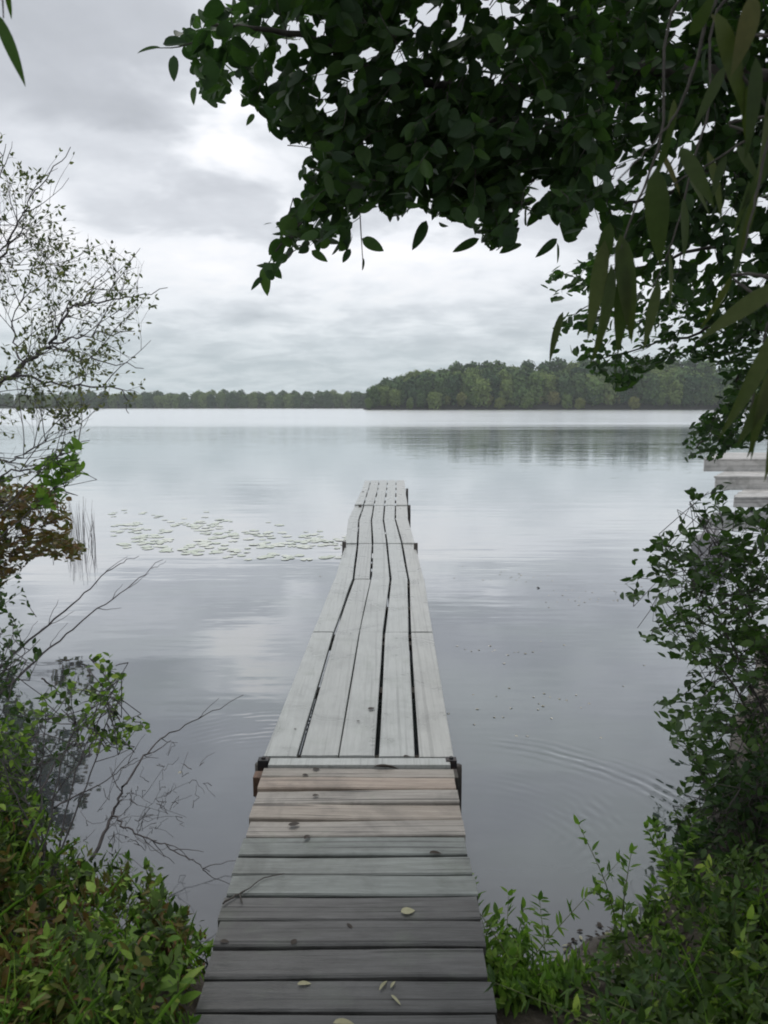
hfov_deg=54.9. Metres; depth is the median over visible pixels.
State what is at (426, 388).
broadleaf tree
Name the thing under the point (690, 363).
broadleaf tree
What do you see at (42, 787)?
dead branch
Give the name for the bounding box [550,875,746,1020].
leaf litter
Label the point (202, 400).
broadleaf tree
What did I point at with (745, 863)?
bank plant
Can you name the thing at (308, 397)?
broadleaf tree
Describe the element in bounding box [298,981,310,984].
fallen leaf
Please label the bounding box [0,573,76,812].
tangled shrub
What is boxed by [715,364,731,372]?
broadleaf tree
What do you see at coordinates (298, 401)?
broadleaf tree
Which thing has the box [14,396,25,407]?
broadleaf tree
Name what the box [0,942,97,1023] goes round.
bank plant
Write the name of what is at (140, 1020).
bank plant
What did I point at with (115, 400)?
broadleaf tree
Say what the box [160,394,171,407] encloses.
broadleaf tree
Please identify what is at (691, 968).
grass
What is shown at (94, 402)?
broadleaf tree
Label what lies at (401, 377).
broadleaf tree
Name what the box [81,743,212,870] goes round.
brush twigs
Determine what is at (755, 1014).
bank plant
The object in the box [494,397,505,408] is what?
broadleaf tree
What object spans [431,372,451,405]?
broadleaf tree
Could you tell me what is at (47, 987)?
bank plant
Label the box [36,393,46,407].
broadleaf tree
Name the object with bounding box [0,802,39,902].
bank plant
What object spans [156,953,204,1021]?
broad leaved plant
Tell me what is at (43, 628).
dead branch
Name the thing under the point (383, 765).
fallen leaf
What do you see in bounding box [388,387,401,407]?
broadleaf tree
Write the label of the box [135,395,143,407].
broadleaf tree
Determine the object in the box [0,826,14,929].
bank plant
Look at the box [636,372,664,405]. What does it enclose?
broadleaf tree
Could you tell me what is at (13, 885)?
bank plant
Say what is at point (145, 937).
broad leaved plant
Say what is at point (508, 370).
broadleaf tree
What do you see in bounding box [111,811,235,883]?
dead branch
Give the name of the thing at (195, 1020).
bank plant
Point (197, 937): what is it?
bank plant
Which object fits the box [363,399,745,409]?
far shoreline
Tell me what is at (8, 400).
broadleaf tree
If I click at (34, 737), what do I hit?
dead branch
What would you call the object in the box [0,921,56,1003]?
bank plant
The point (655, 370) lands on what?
broadleaf tree
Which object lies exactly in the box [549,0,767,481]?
willow tree
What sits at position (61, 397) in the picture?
broadleaf tree
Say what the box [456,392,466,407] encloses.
broadleaf tree
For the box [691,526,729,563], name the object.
rock
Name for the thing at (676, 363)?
broadleaf tree
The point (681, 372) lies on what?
broadleaf tree
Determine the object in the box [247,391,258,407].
broadleaf tree
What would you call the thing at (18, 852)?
bank plant
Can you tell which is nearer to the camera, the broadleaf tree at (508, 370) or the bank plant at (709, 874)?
the bank plant at (709, 874)
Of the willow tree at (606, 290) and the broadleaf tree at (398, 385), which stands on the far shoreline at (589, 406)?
the broadleaf tree at (398, 385)
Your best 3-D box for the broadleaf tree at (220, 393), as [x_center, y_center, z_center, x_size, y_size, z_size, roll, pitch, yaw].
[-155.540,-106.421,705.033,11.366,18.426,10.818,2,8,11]
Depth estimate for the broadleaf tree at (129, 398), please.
686.07 m
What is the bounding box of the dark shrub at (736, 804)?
[659,751,767,895]
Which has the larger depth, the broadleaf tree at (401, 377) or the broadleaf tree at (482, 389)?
the broadleaf tree at (401, 377)
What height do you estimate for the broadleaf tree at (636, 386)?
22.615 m
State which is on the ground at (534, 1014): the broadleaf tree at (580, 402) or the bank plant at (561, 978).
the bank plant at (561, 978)
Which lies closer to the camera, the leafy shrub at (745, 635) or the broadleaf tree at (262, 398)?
the leafy shrub at (745, 635)
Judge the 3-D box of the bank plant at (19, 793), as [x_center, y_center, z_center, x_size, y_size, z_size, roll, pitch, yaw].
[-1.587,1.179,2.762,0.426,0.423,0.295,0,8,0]
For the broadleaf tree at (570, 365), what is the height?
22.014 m
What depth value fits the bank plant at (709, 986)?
1.90 m
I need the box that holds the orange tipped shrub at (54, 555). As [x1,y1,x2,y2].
[6,532,86,564]
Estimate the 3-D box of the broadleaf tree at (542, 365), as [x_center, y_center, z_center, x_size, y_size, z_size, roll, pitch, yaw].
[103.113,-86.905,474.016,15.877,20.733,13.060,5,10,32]
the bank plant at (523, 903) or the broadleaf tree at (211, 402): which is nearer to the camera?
the bank plant at (523, 903)
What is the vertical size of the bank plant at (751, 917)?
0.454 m
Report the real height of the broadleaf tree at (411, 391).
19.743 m
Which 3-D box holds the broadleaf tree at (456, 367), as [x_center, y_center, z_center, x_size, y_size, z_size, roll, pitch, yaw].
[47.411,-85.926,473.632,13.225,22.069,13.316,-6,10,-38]
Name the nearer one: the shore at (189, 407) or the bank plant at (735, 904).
the bank plant at (735, 904)
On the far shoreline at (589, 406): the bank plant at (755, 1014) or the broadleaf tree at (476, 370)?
the broadleaf tree at (476, 370)
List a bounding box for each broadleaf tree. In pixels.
[0,395,4,407]
[3,393,15,407]
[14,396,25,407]
[26,396,35,407]
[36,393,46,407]
[44,394,54,407]
[54,394,63,407]
[63,393,71,406]
[69,394,80,407]
[79,393,91,407]
[90,394,98,407]
[98,395,107,407]
[107,394,117,407]
[117,394,126,407]
[123,394,135,407]
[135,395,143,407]
[142,393,154,407]
[152,395,162,407]
[153,390,163,395]
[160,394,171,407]
[170,393,180,407]
[179,392,190,407]
[189,391,200,407]
[197,394,208,407]
[205,389,216,403]
[207,394,216,407]
[214,391,225,404]
[216,394,225,407]
[218,389,228,405]
[225,392,237,407]
[226,390,238,405]
[237,389,245,405]
[238,393,249,407]
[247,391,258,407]
[258,393,266,407]
[264,394,275,407]
[271,394,283,407]
[282,392,295,407]
[292,392,303,407]
[303,391,315,407]
[313,393,322,407]
[320,390,332,407]
[331,392,341,407]
[342,394,351,407]
[350,391,362,407]
[360,393,366,407]
[364,397,372,408]
[365,385,380,407]
[375,384,390,405]
[381,376,391,382]
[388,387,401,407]
[390,380,406,406]
[393,374,407,379]
[403,376,420,405]
[404,369,421,377]
[406,397,413,408]
[415,371,434,399]
[415,376,433,404]
[415,394,425,407]
[426,390,442,409]
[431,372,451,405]
[443,374,462,404]
[448,361,465,374]
[453,372,465,391]
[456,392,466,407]
[459,374,475,404]
[463,361,481,372]
[464,365,483,376]
[464,371,478,378]
[465,380,480,405]
[470,376,491,406]
[478,360,496,372]
[479,369,492,378]
[481,366,501,374]
[483,395,493,405]
[486,373,503,405]
[491,360,505,369]
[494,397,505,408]
[496,369,513,390]
[497,377,514,405]
[501,366,514,373]
[507,364,519,370]
[508,374,530,406]
[511,371,522,379]
[517,366,533,374]
[520,360,535,369]
[520,391,534,408]
[522,369,537,390]
[526,372,545,404]
[533,368,546,375]
[536,360,553,370]
[539,371,558,402]
[540,366,550,373]
[546,391,560,404]
[547,356,568,372]
[554,373,574,405]
[561,393,572,408]
[565,360,580,372]
[574,397,585,408]
[576,358,592,368]
[582,377,604,404]
[586,374,598,380]
[595,375,609,392]
[600,379,620,404]
[604,393,614,404]
[605,365,620,374]
[613,381,633,404]
[626,373,643,399]
[628,396,640,408]
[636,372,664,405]
[640,355,652,369]
[650,367,663,373]
[656,372,672,403]
[662,361,670,370]
[665,365,683,374]
[667,373,686,404]
[667,380,683,405]
[669,358,683,367]
[672,366,690,377]
[680,357,702,367]
[694,361,712,375]
[702,360,715,373]
[707,382,719,404]
[711,374,729,403]
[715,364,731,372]
[718,384,733,403]
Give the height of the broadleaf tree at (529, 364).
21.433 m
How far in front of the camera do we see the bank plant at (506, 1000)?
2.29 m
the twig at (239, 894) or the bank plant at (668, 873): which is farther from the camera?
the bank plant at (668, 873)
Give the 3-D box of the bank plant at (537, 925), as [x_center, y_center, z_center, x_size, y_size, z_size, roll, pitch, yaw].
[0.641,1.506,2.567,0.858,0.171,0.410,0,8,0]
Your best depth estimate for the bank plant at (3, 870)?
2.45 m
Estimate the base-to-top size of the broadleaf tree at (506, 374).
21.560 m
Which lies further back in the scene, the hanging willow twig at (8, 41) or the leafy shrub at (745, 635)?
the leafy shrub at (745, 635)
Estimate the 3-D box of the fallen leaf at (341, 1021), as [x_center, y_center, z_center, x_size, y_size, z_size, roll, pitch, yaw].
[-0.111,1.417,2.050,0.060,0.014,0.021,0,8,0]
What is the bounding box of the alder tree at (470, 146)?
[138,0,767,333]
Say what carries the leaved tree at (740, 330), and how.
on the ground at (534, 1014)
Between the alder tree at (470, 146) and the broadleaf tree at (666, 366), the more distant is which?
the broadleaf tree at (666, 366)
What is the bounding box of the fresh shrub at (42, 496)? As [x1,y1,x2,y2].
[0,436,96,537]
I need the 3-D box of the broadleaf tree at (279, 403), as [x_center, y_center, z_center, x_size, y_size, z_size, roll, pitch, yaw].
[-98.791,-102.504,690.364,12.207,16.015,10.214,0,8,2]
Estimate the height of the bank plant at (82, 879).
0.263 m
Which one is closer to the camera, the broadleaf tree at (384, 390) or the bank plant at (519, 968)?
the bank plant at (519, 968)
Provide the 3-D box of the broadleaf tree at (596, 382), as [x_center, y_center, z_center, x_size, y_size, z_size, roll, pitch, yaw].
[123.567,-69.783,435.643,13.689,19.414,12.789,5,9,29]
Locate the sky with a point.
(194, 189)
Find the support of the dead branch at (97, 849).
on the ground at (534, 1014)
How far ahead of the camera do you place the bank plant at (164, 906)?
2.43 m
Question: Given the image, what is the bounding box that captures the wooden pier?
[255,480,461,810]
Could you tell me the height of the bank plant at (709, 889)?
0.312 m
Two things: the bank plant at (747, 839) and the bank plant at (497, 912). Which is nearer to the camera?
the bank plant at (497, 912)
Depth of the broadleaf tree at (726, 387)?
428.79 m
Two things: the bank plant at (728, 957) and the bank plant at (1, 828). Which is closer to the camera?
the bank plant at (728, 957)
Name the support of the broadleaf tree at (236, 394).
on the shore at (189, 407)
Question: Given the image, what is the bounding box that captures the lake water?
[0,408,767,972]
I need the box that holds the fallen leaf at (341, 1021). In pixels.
[333,1018,353,1023]
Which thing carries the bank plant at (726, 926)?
on the ground at (534, 1014)
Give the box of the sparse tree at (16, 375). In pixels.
[0,132,167,493]
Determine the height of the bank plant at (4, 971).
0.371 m
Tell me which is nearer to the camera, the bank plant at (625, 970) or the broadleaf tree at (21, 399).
the bank plant at (625, 970)
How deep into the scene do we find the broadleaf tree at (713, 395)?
430.49 m
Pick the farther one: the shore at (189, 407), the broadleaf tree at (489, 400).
the shore at (189, 407)
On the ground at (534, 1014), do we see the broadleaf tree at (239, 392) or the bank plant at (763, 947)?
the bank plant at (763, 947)
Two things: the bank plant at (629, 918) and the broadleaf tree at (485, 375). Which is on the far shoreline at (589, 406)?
the broadleaf tree at (485, 375)
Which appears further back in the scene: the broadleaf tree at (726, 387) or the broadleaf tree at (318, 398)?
the broadleaf tree at (318, 398)
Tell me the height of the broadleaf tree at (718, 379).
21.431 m
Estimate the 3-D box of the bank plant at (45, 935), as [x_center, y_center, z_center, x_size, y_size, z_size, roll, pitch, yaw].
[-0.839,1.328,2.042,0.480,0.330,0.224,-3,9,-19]
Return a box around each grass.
[0,791,214,1023]
[580,852,767,1023]
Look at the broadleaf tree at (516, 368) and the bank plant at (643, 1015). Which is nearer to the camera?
the bank plant at (643, 1015)
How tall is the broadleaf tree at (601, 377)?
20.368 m
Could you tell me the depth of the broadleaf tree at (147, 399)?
684.57 m
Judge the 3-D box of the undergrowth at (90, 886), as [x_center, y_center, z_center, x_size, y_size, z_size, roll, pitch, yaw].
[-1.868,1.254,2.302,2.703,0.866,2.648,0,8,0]
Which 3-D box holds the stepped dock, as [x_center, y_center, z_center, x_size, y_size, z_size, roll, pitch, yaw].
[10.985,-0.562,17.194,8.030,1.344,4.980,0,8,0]
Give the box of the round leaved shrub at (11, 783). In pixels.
[0,652,150,899]
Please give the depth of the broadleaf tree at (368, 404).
430.73 m
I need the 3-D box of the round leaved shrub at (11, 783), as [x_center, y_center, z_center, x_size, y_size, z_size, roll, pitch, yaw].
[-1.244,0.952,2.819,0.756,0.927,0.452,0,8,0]
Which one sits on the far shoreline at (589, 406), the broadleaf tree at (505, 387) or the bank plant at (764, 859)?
the broadleaf tree at (505, 387)
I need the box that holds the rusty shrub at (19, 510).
[0,482,85,588]
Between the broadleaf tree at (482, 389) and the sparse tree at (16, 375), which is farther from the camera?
the broadleaf tree at (482, 389)
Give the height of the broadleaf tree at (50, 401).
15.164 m
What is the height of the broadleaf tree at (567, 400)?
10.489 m
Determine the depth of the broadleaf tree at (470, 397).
430.32 m
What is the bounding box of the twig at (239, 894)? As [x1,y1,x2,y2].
[222,873,283,904]
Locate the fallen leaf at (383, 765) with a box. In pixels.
[374,764,397,768]
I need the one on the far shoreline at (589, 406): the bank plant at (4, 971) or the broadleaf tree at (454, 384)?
the broadleaf tree at (454, 384)
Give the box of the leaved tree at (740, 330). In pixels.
[541,181,767,463]
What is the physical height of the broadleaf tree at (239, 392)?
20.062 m
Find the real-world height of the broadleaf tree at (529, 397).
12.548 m
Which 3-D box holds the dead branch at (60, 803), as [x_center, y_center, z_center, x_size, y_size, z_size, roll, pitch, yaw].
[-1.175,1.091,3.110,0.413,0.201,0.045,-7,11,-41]
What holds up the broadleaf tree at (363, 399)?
on the shore at (189, 407)
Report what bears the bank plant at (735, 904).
on the ground at (534, 1014)
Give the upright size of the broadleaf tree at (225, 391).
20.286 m
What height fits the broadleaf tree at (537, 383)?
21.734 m
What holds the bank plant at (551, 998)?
on the ground at (534, 1014)
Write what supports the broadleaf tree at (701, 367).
on the far shoreline at (589, 406)
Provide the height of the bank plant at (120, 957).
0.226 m
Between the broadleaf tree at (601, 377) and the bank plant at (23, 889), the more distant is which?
the broadleaf tree at (601, 377)
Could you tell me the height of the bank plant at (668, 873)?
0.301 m
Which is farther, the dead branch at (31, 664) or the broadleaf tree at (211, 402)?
the broadleaf tree at (211, 402)
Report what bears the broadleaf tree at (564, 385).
on the far shoreline at (589, 406)
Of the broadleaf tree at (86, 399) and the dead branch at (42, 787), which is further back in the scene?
the broadleaf tree at (86, 399)
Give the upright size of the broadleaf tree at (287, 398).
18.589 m
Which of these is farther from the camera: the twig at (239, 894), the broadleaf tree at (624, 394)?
the broadleaf tree at (624, 394)
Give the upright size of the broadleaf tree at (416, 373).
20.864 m
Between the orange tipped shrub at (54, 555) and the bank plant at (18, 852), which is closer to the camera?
the bank plant at (18, 852)
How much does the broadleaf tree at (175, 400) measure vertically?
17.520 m
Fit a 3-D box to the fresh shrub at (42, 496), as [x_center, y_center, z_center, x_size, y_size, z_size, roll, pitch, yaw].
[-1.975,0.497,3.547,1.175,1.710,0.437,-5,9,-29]
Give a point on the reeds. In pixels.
(78, 534)
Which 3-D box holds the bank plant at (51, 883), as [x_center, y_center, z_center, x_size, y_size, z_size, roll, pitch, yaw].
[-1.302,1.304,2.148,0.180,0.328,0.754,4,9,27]
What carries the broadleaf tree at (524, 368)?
on the far shoreline at (589, 406)
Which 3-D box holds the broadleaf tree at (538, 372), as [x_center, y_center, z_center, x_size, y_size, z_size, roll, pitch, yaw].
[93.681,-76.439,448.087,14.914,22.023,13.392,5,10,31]
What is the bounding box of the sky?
[0,0,767,399]
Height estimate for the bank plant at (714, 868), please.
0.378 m
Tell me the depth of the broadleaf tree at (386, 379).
472.69 m
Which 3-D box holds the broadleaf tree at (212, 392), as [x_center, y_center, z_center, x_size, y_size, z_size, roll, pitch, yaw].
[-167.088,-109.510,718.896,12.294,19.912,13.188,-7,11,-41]
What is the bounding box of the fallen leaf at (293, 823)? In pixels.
[288,822,298,825]
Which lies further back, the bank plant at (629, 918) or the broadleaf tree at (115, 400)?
the broadleaf tree at (115, 400)
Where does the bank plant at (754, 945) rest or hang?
on the ground at (534, 1014)
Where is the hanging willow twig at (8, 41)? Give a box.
[0,0,25,86]
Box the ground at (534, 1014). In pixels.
[0,634,767,1023]
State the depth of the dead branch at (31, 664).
3.64 m
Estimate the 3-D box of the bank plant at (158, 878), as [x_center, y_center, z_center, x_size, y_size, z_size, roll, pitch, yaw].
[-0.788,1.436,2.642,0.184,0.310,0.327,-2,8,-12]
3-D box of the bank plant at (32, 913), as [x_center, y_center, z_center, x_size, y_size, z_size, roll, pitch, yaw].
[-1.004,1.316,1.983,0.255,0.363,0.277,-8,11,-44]
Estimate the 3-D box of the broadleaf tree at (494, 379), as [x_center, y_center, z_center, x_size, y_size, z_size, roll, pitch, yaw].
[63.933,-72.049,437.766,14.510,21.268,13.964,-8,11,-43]
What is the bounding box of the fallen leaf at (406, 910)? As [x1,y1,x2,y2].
[401,907,414,913]
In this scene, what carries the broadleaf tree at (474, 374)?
on the far shoreline at (589, 406)
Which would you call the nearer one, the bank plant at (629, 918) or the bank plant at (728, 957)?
the bank plant at (728, 957)
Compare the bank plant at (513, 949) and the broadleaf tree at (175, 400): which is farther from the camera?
the broadleaf tree at (175, 400)
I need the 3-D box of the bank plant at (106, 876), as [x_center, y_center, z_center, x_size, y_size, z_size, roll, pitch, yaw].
[-1.076,1.332,2.546,0.450,0.300,0.089,1,8,7]
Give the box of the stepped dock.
[703,452,767,506]
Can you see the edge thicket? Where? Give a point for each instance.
(6, 663)
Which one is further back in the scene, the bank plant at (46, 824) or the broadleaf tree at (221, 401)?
the broadleaf tree at (221, 401)
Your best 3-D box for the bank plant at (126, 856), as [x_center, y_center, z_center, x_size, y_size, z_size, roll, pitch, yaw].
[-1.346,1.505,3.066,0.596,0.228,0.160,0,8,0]
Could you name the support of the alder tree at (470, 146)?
on the ground at (534, 1014)
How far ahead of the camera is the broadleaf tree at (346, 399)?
686.18 m
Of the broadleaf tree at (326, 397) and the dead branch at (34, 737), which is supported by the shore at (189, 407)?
the broadleaf tree at (326, 397)
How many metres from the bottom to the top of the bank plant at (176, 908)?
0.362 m
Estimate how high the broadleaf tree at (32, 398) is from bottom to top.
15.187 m
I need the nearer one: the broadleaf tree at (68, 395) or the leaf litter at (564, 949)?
the leaf litter at (564, 949)
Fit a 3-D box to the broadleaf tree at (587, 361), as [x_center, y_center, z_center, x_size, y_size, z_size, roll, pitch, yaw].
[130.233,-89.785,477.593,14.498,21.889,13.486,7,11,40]
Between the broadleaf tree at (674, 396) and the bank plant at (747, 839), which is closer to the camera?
the bank plant at (747, 839)
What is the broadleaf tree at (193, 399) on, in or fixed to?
on the shore at (189, 407)
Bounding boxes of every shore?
[0,405,363,407]
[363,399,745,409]
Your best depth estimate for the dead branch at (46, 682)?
3.01 m
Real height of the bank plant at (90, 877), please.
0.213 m
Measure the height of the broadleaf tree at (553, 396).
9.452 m
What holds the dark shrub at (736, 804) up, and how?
on the ground at (534, 1014)
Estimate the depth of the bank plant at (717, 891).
2.08 m
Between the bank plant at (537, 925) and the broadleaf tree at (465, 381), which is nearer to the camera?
the bank plant at (537, 925)
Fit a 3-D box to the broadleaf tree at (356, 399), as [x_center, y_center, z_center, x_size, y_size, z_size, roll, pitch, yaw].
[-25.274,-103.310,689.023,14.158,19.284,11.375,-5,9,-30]
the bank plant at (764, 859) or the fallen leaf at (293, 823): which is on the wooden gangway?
the fallen leaf at (293, 823)
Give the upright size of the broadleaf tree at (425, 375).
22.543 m
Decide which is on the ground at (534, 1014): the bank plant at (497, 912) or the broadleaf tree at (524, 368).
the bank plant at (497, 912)
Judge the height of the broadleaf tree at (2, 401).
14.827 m
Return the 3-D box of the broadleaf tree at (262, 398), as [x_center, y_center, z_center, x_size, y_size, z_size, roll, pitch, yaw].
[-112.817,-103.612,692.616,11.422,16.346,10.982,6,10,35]
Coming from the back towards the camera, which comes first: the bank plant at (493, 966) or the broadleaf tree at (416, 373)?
the broadleaf tree at (416, 373)
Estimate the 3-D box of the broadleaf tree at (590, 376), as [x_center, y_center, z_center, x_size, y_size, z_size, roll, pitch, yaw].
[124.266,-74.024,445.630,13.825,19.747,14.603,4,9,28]
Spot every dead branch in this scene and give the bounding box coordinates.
[0,556,138,670]
[0,560,165,693]
[0,701,53,777]
[28,727,108,827]
[36,689,122,795]
[41,678,74,706]
[54,736,150,808]
[88,695,242,861]
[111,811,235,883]
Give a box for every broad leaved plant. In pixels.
[76,961,127,1023]
[102,926,155,978]
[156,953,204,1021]
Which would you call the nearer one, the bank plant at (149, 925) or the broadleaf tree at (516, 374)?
the bank plant at (149, 925)
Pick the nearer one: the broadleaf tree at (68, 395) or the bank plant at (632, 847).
the bank plant at (632, 847)
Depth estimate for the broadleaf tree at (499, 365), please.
474.94 m
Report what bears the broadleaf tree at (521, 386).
on the far shoreline at (589, 406)
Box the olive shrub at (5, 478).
[0,475,15,563]
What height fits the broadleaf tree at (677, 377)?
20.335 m
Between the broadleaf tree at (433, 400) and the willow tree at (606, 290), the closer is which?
the willow tree at (606, 290)
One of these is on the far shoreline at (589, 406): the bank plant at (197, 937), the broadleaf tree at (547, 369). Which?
the broadleaf tree at (547, 369)
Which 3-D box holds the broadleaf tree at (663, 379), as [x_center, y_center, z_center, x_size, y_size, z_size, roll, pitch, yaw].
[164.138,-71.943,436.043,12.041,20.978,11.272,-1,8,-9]
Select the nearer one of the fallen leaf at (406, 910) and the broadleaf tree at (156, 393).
the fallen leaf at (406, 910)
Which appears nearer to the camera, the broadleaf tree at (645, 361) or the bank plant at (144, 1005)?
the bank plant at (144, 1005)
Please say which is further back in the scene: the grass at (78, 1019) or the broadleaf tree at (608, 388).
the broadleaf tree at (608, 388)
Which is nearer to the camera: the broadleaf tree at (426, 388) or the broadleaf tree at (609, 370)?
the broadleaf tree at (426, 388)
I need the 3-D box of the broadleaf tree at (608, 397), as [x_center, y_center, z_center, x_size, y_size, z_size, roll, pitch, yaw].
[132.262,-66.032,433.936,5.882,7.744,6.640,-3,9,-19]
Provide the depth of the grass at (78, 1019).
2.24 m
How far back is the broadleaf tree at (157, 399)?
688.90 m
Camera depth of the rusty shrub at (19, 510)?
5.97 m
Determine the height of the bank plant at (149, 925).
0.425 m
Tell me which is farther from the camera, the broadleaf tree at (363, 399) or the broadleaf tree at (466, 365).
the broadleaf tree at (363, 399)
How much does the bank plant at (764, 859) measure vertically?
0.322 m
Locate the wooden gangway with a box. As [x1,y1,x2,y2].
[194,756,496,1023]
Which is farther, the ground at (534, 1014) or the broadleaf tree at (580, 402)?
the broadleaf tree at (580, 402)
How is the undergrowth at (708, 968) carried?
on the ground at (534, 1014)
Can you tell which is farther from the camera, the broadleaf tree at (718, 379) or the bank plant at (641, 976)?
the broadleaf tree at (718, 379)
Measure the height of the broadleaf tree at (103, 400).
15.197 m
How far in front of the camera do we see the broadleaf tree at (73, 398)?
686.26 m
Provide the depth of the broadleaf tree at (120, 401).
690.74 m
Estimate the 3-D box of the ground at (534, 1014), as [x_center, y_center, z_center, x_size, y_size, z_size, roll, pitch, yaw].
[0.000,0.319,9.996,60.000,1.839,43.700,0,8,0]
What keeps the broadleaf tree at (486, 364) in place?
on the far shoreline at (589, 406)
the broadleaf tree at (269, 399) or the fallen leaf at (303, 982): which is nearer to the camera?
the fallen leaf at (303, 982)
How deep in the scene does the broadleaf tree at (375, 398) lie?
433.20 m
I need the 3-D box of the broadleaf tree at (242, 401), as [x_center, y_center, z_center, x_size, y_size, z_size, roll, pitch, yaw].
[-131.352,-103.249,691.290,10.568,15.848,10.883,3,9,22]
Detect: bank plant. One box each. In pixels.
[0,784,23,825]
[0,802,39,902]
[0,810,30,855]
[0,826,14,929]
[0,844,15,907]
[0,852,66,931]
[0,881,81,978]
[0,892,158,1023]
[0,900,40,1023]
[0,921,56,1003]
[0,921,166,1023]
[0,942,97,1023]
[0,946,9,965]
[0,958,78,1023]
[1,786,23,834]
[1,875,62,928]
[6,792,40,870]
[7,790,52,872]
[8,894,116,1023]
[14,878,52,944]
[16,850,134,937]
[29,843,91,901]
[31,850,132,899]
[31,950,89,1021]
[40,964,201,1023]
[41,846,88,898]
[54,883,188,999]
[68,953,190,990]
[69,901,186,1023]
[78,866,99,895]
[83,879,190,979]
[115,874,198,959]
[138,872,194,975]
[139,856,174,923]
[191,928,213,966]
[472,873,587,1023]
[478,892,658,1011]
[483,897,535,957]
[484,890,701,990]
[484,902,530,964]
[484,948,558,1018]
[484,963,698,1023]
[486,923,531,1001]
[487,849,624,996]
[487,948,622,1013]
[499,886,533,953]
[573,815,640,930]
[573,994,728,1023]
[587,871,715,951]
[589,949,681,1023]
[604,924,674,1022]
[643,815,703,899]
[644,958,767,1023]
[647,891,736,1018]
[651,995,707,1023]
[659,888,758,957]
[666,874,767,1002]
[678,885,734,1016]
[679,874,747,975]
[685,868,695,886]
[689,854,763,940]
[693,883,767,914]
[693,931,767,1019]
[699,953,767,1023]
[701,844,763,888]
[701,978,732,1023]
[707,849,767,955]
[709,904,767,1023]
[712,854,765,925]
[715,827,767,870]
[730,921,767,997]
[758,845,767,879]
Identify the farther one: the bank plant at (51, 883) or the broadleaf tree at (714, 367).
the broadleaf tree at (714, 367)
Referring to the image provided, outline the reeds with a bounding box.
[65,501,95,543]
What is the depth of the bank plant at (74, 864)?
2.91 m
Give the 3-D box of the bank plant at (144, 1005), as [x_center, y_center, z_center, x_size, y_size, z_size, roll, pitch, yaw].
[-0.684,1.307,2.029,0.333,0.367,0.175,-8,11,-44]
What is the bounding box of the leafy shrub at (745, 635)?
[620,482,767,869]
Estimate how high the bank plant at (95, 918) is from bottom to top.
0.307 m
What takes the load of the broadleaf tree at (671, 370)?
on the far shoreline at (589, 406)
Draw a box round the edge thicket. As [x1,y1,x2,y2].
[0,591,46,821]
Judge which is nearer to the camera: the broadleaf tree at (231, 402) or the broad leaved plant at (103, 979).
the broad leaved plant at (103, 979)
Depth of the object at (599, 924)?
2.71 m
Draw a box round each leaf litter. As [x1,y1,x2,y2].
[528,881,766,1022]
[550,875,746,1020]
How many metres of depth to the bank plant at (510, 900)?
2.71 m
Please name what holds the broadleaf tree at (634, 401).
on the far shoreline at (589, 406)
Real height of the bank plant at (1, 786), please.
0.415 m
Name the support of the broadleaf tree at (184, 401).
on the shore at (189, 407)
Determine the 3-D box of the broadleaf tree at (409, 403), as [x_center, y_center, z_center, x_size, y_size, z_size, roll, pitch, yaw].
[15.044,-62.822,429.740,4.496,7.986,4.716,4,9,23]
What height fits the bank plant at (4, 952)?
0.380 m
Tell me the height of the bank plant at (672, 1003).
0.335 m
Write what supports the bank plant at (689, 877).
on the ground at (534, 1014)
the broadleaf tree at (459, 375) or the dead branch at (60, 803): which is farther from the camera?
the broadleaf tree at (459, 375)
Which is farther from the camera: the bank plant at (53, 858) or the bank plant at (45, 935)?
the bank plant at (53, 858)
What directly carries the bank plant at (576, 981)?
on the ground at (534, 1014)
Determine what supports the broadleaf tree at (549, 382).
on the far shoreline at (589, 406)
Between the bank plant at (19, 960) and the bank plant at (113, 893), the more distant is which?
the bank plant at (113, 893)
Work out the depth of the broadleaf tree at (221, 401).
686.30 m
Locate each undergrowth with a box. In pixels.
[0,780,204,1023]
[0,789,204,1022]
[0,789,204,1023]
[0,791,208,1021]
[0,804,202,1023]
[568,805,767,1023]
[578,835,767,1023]
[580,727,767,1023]

